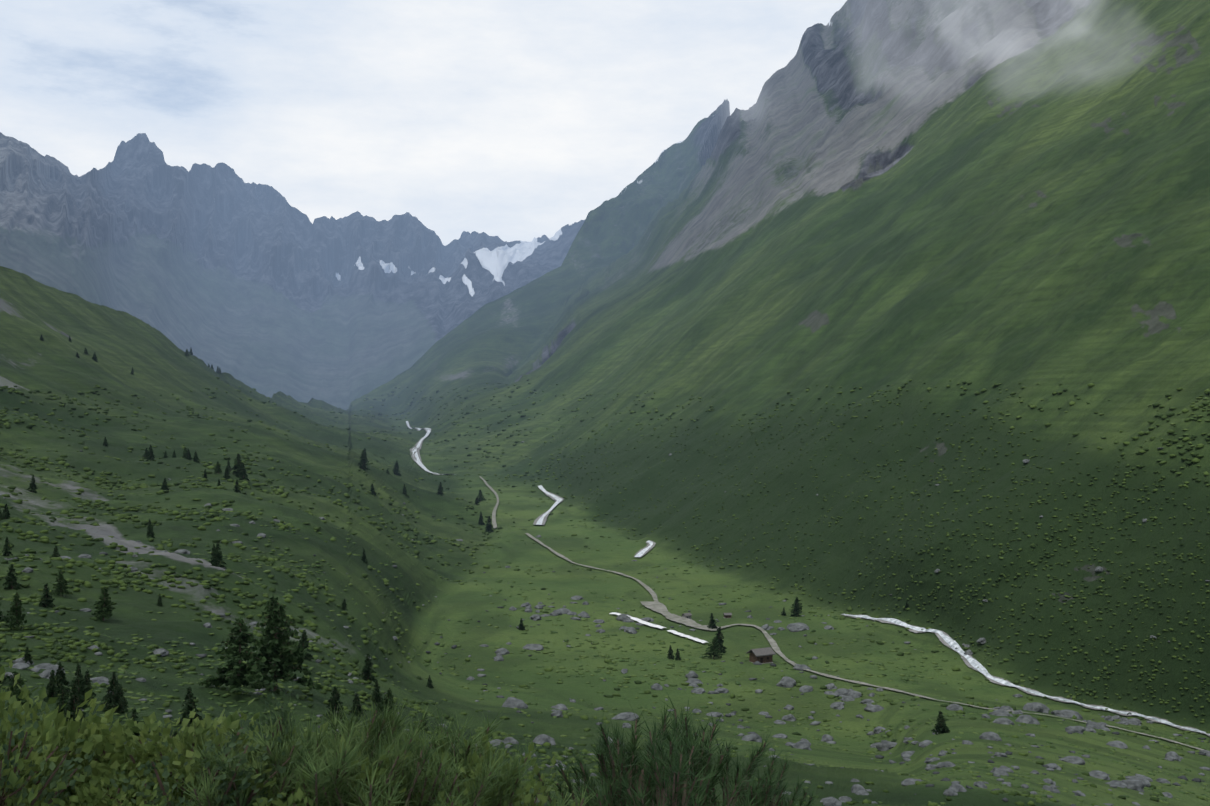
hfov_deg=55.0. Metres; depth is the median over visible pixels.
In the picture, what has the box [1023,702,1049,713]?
boulder
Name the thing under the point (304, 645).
conifer
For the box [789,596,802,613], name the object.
conifer
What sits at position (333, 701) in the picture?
conifer
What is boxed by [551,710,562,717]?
boulder
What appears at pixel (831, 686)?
boulder
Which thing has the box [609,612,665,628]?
stream
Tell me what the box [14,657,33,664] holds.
boulder
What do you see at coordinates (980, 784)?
boulder
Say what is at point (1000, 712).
boulder
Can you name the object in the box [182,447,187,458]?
conifer
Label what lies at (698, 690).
boulder
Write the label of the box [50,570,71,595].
conifer
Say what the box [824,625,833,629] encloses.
boulder
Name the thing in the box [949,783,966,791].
boulder
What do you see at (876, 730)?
boulder
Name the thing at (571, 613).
boulder
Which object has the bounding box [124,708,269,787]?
shrub
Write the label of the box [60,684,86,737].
conifer
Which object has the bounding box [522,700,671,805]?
dwarf pine
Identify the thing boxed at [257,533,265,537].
boulder
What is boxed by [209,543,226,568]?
conifer
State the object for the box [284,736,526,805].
shrub
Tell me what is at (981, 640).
boulder
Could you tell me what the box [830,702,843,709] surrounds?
boulder
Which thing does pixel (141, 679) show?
boulder
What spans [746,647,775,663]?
alpine hut
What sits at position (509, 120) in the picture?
sky
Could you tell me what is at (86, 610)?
boulder
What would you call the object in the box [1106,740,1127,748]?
boulder
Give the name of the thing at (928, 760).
boulder
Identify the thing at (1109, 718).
boulder
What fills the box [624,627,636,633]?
boulder
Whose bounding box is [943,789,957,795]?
boulder
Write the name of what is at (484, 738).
shrub
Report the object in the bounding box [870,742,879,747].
boulder
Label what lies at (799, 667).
boulder
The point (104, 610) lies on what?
conifer
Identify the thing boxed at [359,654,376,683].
conifer
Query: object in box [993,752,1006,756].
boulder
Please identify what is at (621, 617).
boulder
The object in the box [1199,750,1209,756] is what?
boulder
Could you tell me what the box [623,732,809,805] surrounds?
dwarf pine
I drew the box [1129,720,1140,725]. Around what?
boulder
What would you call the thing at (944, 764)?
boulder
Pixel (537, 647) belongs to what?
boulder
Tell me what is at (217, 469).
conifer
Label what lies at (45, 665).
boulder
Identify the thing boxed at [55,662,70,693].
conifer
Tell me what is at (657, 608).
track yard
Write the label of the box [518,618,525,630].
conifer
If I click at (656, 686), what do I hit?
boulder
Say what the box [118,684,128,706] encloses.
conifer
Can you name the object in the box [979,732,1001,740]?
boulder
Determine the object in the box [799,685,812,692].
boulder
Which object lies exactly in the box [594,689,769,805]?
dwarf pine
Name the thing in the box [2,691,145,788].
shrub
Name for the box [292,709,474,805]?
shrub
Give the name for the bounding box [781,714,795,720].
boulder
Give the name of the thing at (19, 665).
boulder
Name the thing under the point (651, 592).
track
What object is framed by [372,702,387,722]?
conifer
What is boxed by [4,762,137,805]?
shrub
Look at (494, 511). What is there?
track
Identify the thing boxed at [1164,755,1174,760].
boulder
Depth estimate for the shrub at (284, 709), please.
5.10 m
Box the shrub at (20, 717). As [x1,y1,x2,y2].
[0,688,192,800]
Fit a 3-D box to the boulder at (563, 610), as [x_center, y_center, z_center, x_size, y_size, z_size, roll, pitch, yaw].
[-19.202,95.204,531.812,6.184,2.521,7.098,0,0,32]
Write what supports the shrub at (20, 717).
on the terrain ground at (872, 196)
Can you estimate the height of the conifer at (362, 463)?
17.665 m
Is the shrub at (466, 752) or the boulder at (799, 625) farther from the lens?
the boulder at (799, 625)
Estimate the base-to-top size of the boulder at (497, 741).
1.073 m
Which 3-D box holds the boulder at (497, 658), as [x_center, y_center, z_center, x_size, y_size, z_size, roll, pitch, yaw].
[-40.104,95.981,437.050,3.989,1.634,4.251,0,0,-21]
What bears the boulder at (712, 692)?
on the terrain ground at (872, 196)
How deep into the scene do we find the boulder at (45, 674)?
149.60 m
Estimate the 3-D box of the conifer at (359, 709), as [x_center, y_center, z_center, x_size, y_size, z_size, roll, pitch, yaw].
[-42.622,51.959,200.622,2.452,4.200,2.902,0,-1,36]
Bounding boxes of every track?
[479,476,498,527]
[525,533,688,625]
[718,624,1203,749]
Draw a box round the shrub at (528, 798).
[420,738,558,805]
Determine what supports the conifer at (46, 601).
on the terrain ground at (872, 196)
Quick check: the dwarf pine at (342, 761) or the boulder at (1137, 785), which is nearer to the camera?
the dwarf pine at (342, 761)
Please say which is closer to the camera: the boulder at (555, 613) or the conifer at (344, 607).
the conifer at (344, 607)
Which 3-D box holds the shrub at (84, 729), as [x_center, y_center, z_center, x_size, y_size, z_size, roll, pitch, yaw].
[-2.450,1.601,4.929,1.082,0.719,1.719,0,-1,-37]
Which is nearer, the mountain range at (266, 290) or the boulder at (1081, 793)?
the boulder at (1081, 793)
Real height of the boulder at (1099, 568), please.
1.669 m
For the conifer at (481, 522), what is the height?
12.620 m
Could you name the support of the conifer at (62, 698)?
on the terrain ground at (872, 196)
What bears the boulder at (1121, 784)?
on the terrain ground at (872, 196)
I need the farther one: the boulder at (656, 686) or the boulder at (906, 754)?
the boulder at (656, 686)
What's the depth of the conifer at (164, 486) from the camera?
500.10 m
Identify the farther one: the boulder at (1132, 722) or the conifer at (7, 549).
the boulder at (1132, 722)
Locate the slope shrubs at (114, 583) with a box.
[0,377,1209,805]
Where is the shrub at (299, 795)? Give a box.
[253,733,467,805]
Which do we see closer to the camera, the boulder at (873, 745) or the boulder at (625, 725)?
the boulder at (625, 725)
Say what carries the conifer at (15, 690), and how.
on the terrain ground at (872, 196)
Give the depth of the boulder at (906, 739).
291.42 m
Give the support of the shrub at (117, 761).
on the terrain ground at (872, 196)
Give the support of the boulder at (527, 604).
on the terrain ground at (872, 196)
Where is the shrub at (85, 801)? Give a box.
[62,735,241,804]
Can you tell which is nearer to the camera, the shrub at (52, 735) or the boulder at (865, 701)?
the shrub at (52, 735)
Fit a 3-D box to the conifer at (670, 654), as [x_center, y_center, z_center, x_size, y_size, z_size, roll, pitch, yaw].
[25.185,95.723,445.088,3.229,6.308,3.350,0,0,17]
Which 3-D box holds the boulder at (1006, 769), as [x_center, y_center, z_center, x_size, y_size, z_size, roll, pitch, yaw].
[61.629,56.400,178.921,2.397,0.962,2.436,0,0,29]
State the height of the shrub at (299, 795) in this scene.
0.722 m
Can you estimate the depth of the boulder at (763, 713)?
367.05 m
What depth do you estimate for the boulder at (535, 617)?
515.17 m
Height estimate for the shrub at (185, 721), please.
0.692 m
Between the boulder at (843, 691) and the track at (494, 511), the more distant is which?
the track at (494, 511)
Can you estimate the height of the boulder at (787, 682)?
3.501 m
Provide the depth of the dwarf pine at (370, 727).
5.29 m
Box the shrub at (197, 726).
[57,711,312,805]
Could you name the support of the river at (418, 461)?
on the gravel bank at (418, 453)
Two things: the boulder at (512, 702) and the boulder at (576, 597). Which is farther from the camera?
the boulder at (576, 597)
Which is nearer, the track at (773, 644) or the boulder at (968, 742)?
the boulder at (968, 742)
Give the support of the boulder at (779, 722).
on the terrain ground at (872, 196)
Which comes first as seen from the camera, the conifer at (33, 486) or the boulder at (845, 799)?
the boulder at (845, 799)
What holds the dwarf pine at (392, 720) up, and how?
on the terrain ground at (872, 196)
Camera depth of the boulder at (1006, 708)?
353.32 m
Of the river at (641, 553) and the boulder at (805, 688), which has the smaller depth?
the boulder at (805, 688)
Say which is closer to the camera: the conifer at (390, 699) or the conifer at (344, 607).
the conifer at (390, 699)
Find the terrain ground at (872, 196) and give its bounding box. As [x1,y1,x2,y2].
[0,0,1209,805]
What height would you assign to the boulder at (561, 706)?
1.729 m
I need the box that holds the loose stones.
[3,420,1209,805]
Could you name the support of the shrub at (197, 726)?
on the terrain ground at (872, 196)
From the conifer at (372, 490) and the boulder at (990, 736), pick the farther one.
the conifer at (372, 490)
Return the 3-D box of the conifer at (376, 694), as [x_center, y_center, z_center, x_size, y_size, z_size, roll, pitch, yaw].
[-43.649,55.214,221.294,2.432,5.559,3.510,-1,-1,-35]
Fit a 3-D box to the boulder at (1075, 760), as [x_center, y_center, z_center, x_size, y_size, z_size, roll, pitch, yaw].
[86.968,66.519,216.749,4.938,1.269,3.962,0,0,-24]
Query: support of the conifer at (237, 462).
on the terrain ground at (872, 196)
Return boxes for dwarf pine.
[139,716,357,805]
[198,697,405,803]
[208,708,408,805]
[242,690,437,792]
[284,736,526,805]
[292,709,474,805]
[320,694,525,803]
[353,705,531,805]
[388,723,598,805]
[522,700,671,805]
[543,701,726,805]
[574,713,756,805]
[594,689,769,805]
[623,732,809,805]
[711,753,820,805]
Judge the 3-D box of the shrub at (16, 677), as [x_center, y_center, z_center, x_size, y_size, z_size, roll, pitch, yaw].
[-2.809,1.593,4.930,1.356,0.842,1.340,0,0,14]
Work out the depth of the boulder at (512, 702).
331.93 m
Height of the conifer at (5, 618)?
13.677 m
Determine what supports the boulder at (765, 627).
on the terrain ground at (872, 196)
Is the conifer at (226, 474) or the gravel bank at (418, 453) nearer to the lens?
the conifer at (226, 474)
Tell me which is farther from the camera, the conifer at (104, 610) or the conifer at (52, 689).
the conifer at (104, 610)
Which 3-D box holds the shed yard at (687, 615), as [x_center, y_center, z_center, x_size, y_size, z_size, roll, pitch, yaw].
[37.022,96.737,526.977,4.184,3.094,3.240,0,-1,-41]
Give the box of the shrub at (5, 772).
[0,716,61,805]
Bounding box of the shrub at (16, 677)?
[0,660,30,719]
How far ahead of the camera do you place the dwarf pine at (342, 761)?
4.58 m
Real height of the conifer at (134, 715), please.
0.565 m
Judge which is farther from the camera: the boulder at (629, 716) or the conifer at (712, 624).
the conifer at (712, 624)
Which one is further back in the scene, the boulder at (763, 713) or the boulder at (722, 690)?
the boulder at (722, 690)
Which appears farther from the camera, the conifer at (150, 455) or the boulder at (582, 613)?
the conifer at (150, 455)
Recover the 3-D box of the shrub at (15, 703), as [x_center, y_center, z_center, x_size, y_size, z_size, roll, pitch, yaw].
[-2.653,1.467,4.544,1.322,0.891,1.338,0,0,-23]
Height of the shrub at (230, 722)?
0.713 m
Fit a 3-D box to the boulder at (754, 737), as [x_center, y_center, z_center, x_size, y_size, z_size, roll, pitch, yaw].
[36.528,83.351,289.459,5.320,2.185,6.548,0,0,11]
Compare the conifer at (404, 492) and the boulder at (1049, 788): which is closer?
the boulder at (1049, 788)
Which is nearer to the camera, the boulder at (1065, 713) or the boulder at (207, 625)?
the boulder at (207, 625)
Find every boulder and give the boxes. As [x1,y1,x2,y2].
[5,672,13,677]
[9,662,28,668]
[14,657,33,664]
[22,567,32,572]
[34,663,52,668]
[39,671,50,678]
[42,667,64,674]
[78,554,90,557]
[80,608,91,611]
[88,645,98,649]
[90,676,108,684]
[135,678,145,681]
[153,648,168,655]
[174,549,189,554]
[203,622,211,627]
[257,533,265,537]
[490,739,505,745]
[493,656,503,660]
[495,648,509,654]
[502,697,527,708]
[503,737,517,743]
[521,602,530,606]
[523,644,543,650]
[524,607,531,612]
[530,614,541,620]
[533,734,555,745]
[534,604,542,608]
[549,610,561,615]
[551,704,567,709]
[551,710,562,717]
[557,608,569,613]
[566,611,576,614]
[570,596,583,599]
[577,611,588,616]
[593,619,603,622]
[611,712,638,720]
[616,614,630,620]
[622,723,630,727]
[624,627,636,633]
[641,617,653,621]
[651,683,662,689]
[685,671,697,678]
[685,678,702,683]
[691,688,705,693]
[706,712,723,716]
[708,691,719,693]
[715,688,728,692]
[741,733,761,741]
[758,711,768,714]
[761,624,770,629]
[772,733,787,738]
[774,720,785,723]
[776,676,795,687]
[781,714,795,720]
[783,705,793,709]
[786,622,808,628]
[789,626,797,631]
[791,741,811,749]
[793,664,810,670]
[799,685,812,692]
[821,734,833,741]
[823,798,841,805]
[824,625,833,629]
[825,683,836,688]
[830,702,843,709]
[834,688,850,695]
[837,695,854,701]
[839,796,851,802]
[847,691,861,697]
[851,784,864,793]
[856,790,868,794]
[860,699,872,703]
[864,704,883,711]
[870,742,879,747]
[873,726,883,733]
[876,740,896,750]
[901,751,914,757]
[901,778,922,785]
[903,737,912,743]
[918,740,932,747]
[924,757,939,763]
[925,764,935,769]
[935,761,955,767]
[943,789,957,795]
[946,704,962,710]
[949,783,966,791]
[962,740,972,744]
[973,781,986,788]
[976,638,985,643]
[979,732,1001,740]
[989,709,1012,715]
[990,767,1008,775]
[993,717,1013,724]
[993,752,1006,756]
[999,765,1013,772]
[1000,706,1012,711]
[1012,710,1022,713]
[1015,715,1039,723]
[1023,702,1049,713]
[1042,785,1056,792]
[1043,778,1055,784]
[1045,763,1061,769]
[1051,709,1082,719]
[1058,756,1084,764]
[1065,726,1085,733]
[1072,790,1085,795]
[1085,728,1095,732]
[1086,721,1100,728]
[1089,770,1109,779]
[1095,566,1102,571]
[1098,726,1110,730]
[1104,716,1113,720]
[1105,780,1126,787]
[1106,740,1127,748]
[1117,721,1129,724]
[1122,779,1146,791]
[1127,718,1141,723]
[1127,777,1150,786]
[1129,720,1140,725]
[1140,776,1152,781]
[1156,778,1169,783]
[1162,792,1172,797]
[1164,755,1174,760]
[1165,751,1180,760]
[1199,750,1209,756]
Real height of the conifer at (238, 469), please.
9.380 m
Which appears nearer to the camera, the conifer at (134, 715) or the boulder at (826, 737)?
the conifer at (134, 715)
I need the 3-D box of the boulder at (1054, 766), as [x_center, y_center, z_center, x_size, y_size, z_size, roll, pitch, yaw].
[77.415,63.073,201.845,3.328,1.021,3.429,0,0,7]
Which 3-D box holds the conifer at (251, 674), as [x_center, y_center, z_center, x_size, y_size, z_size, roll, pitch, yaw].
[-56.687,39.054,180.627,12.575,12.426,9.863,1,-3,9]
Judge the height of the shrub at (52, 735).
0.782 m
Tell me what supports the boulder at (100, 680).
on the terrain ground at (872, 196)
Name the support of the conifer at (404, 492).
on the terrain ground at (872, 196)
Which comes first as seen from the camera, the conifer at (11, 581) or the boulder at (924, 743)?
the conifer at (11, 581)
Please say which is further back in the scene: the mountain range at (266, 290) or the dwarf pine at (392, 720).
the mountain range at (266, 290)
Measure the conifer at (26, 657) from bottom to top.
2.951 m
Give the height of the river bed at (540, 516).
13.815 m
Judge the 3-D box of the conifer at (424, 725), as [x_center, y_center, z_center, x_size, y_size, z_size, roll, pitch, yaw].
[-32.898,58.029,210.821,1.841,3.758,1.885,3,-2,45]
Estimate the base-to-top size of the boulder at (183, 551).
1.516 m
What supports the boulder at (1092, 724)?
on the terrain ground at (872, 196)
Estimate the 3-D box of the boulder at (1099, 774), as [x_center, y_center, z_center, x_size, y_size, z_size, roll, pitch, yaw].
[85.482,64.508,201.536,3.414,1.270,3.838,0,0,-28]
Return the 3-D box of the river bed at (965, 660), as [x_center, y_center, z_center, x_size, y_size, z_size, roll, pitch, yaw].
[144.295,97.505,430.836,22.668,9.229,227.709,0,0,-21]
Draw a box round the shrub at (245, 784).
[110,725,309,805]
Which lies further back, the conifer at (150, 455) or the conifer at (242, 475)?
the conifer at (150, 455)
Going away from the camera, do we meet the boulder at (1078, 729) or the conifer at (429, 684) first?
the boulder at (1078, 729)
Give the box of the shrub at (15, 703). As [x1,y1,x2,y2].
[0,687,97,805]
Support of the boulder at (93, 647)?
on the terrain ground at (872, 196)
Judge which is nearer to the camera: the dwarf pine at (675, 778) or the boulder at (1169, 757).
the dwarf pine at (675, 778)
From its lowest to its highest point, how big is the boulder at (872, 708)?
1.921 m
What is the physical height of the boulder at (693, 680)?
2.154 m
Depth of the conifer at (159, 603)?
245.96 m
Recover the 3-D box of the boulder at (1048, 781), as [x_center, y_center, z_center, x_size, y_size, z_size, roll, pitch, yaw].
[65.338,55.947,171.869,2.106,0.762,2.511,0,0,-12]
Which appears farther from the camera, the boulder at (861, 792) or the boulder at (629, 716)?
the boulder at (629, 716)
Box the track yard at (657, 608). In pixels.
[641,601,717,630]
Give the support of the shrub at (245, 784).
on the terrain ground at (872, 196)
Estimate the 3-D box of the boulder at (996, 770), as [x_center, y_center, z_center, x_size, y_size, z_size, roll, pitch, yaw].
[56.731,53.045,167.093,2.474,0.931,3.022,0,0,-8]
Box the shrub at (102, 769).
[76,733,405,805]
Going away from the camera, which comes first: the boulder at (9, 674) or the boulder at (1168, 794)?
the boulder at (9, 674)
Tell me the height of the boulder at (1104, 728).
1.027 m
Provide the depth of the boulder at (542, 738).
227.90 m
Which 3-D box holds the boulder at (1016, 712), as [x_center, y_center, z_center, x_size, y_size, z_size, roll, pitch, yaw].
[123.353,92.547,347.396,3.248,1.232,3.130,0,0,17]
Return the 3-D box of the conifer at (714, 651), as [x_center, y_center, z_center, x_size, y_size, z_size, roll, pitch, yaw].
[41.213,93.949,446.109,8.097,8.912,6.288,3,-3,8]
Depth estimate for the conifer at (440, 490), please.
946.14 m
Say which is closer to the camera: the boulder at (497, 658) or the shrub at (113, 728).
the shrub at (113, 728)
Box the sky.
[0,0,846,245]
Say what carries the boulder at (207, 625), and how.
on the terrain ground at (872, 196)
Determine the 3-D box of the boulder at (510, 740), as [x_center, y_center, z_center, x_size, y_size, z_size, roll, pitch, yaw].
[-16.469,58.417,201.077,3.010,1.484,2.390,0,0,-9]
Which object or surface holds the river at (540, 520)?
on the river bed at (540, 516)
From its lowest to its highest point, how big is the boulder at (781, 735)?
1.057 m
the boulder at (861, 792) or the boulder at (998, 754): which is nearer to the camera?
the boulder at (861, 792)
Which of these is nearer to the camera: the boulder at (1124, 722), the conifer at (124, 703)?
the conifer at (124, 703)
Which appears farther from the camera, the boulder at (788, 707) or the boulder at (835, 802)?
the boulder at (788, 707)
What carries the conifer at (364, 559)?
on the terrain ground at (872, 196)
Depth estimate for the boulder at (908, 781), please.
150.54 m
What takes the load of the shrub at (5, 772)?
on the terrain ground at (872, 196)
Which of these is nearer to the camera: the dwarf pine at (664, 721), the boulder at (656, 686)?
the dwarf pine at (664, 721)
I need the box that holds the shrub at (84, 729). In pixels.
[1,699,135,805]
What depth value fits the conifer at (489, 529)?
861.15 m
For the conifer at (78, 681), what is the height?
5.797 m
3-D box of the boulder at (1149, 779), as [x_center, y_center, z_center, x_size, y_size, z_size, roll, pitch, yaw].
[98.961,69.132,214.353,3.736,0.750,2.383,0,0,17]
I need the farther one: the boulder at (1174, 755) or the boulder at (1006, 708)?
the boulder at (1006, 708)
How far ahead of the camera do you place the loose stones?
255.86 m
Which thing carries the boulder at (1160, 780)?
on the terrain ground at (872, 196)
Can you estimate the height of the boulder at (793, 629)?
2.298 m
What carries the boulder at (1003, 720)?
on the terrain ground at (872, 196)
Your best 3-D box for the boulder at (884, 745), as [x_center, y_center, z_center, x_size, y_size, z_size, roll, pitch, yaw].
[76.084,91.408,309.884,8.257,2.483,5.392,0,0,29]
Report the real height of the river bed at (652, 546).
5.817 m
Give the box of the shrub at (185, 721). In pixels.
[173,712,367,803]
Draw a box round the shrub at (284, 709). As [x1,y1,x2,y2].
[199,689,303,801]
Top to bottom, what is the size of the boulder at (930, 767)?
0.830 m
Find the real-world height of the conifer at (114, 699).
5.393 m
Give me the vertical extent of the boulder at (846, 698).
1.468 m
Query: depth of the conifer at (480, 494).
1013.87 m
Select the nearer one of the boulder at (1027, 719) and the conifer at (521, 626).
the boulder at (1027, 719)
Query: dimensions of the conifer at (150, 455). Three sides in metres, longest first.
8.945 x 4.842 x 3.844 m
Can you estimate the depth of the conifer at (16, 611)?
191.64 m
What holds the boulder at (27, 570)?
on the terrain ground at (872, 196)
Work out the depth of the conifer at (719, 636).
457.98 m
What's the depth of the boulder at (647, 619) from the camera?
516.36 m
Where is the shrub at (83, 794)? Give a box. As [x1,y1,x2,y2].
[16,758,171,805]
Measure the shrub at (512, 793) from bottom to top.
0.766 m
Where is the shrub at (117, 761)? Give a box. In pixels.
[42,714,204,805]
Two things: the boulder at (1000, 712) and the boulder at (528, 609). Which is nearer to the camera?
the boulder at (1000, 712)
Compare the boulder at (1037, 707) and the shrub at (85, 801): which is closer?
the shrub at (85, 801)
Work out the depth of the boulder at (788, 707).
373.05 m
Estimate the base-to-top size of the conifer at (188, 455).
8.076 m
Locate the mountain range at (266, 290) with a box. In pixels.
[0,132,584,409]
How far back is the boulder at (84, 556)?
290.69 m
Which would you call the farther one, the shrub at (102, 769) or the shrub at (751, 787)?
the shrub at (751, 787)
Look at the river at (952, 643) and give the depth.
429.68 m
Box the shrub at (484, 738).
[390,734,583,805]
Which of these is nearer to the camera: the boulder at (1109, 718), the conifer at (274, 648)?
the conifer at (274, 648)
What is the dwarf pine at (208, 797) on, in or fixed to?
on the terrain ground at (872, 196)
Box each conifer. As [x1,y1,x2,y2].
[0,603,7,621]
[0,658,9,681]
[2,503,9,518]
[2,537,12,555]
[2,564,21,589]
[4,592,26,627]
[6,670,39,711]
[22,647,33,663]
[27,475,37,492]
[38,583,54,608]
[43,670,59,701]
[50,545,60,557]
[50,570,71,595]
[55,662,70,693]
[55,685,68,713]
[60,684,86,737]
[71,662,89,706]
[81,669,95,699]
[91,586,115,621]
[101,672,127,712]
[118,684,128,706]
[125,707,139,735]
[146,446,154,460]
[146,518,154,537]
[156,594,162,606]
[160,478,169,489]
[179,687,202,726]
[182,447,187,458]
[186,448,191,460]
[193,450,199,462]
[198,614,274,692]
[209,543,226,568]
[214,461,221,473]
[223,466,230,478]
[232,454,247,475]
[233,479,240,492]
[235,462,244,476]
[238,463,248,480]
[244,596,320,690]
[277,607,290,627]
[294,629,313,660]
[326,686,346,722]
[341,598,346,610]
[351,693,365,715]
[357,450,369,470]
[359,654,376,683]
[361,549,368,563]
[370,484,376,495]
[371,679,383,705]
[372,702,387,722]
[380,687,397,712]
[392,461,401,475]
[402,484,406,495]
[421,714,427,731]
[426,675,433,688]
[436,482,443,495]
[478,490,485,501]
[478,512,484,525]
[485,516,493,532]
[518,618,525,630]
[667,645,674,659]
[675,649,680,659]
[702,637,722,658]
[707,613,717,628]
[715,627,726,652]
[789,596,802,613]
[791,600,800,616]
[931,711,949,734]
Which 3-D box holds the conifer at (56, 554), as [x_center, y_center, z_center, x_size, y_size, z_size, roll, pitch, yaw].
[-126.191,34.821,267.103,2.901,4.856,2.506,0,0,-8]
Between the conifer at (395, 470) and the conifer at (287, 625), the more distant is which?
the conifer at (395, 470)
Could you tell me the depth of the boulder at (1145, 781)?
204.59 m
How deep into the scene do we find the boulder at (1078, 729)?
303.61 m
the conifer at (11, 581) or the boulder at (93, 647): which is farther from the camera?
the conifer at (11, 581)
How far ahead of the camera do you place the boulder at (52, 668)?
154.68 m
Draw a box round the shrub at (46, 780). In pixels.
[0,708,97,805]
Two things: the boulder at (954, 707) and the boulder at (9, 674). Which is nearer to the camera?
the boulder at (9, 674)
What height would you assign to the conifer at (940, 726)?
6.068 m
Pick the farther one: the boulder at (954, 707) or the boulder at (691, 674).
the boulder at (691, 674)
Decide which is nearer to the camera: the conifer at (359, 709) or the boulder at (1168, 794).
the boulder at (1168, 794)
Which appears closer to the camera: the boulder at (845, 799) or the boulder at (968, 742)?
the boulder at (845, 799)
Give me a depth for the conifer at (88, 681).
134.06 m
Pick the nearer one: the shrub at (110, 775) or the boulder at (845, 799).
the shrub at (110, 775)
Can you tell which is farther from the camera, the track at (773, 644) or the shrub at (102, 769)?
the track at (773, 644)
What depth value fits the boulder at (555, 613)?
524.89 m
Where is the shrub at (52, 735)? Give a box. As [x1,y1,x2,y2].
[0,710,127,805]
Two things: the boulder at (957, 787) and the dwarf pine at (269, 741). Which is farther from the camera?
the boulder at (957, 787)
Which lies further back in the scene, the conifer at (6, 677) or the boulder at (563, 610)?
the boulder at (563, 610)
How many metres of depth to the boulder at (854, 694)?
387.35 m
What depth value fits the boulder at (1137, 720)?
362.71 m
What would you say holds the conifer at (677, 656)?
on the terrain ground at (872, 196)
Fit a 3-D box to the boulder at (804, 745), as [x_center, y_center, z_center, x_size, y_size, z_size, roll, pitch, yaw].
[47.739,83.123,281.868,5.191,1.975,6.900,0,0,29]
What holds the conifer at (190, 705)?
on the terrain ground at (872, 196)
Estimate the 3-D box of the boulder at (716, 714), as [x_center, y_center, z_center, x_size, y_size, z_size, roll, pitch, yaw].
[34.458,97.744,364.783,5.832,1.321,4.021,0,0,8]
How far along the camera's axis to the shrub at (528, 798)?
4.99 m
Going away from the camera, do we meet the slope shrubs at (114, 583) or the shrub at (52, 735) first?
the shrub at (52, 735)
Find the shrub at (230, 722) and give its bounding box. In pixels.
[17,698,267,804]
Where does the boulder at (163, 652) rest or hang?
on the terrain ground at (872, 196)
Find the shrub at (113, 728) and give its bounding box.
[0,725,123,805]
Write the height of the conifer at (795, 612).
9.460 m
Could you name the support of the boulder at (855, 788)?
on the terrain ground at (872, 196)
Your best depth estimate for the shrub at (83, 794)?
4.32 m
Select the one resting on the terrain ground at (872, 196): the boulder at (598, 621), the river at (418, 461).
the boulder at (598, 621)
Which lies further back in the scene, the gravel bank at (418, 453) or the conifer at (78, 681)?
the gravel bank at (418, 453)
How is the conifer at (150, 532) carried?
on the terrain ground at (872, 196)
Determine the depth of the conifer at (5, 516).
324.04 m
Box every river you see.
[406,421,443,474]
[536,485,561,524]
[635,541,652,556]
[843,614,1209,734]
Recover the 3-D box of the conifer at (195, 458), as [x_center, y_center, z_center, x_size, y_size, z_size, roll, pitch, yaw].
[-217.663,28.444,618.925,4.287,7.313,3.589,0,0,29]
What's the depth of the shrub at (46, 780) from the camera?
4.24 m
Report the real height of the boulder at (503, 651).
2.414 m
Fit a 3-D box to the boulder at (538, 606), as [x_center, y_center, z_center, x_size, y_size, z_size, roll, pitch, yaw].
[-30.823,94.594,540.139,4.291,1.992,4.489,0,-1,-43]
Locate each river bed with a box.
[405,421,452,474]
[533,486,563,524]
[634,540,655,556]
[841,614,1209,735]
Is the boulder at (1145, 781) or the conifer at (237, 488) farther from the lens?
the conifer at (237, 488)
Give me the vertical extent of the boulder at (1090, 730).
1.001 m
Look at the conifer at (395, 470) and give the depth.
1107.30 m

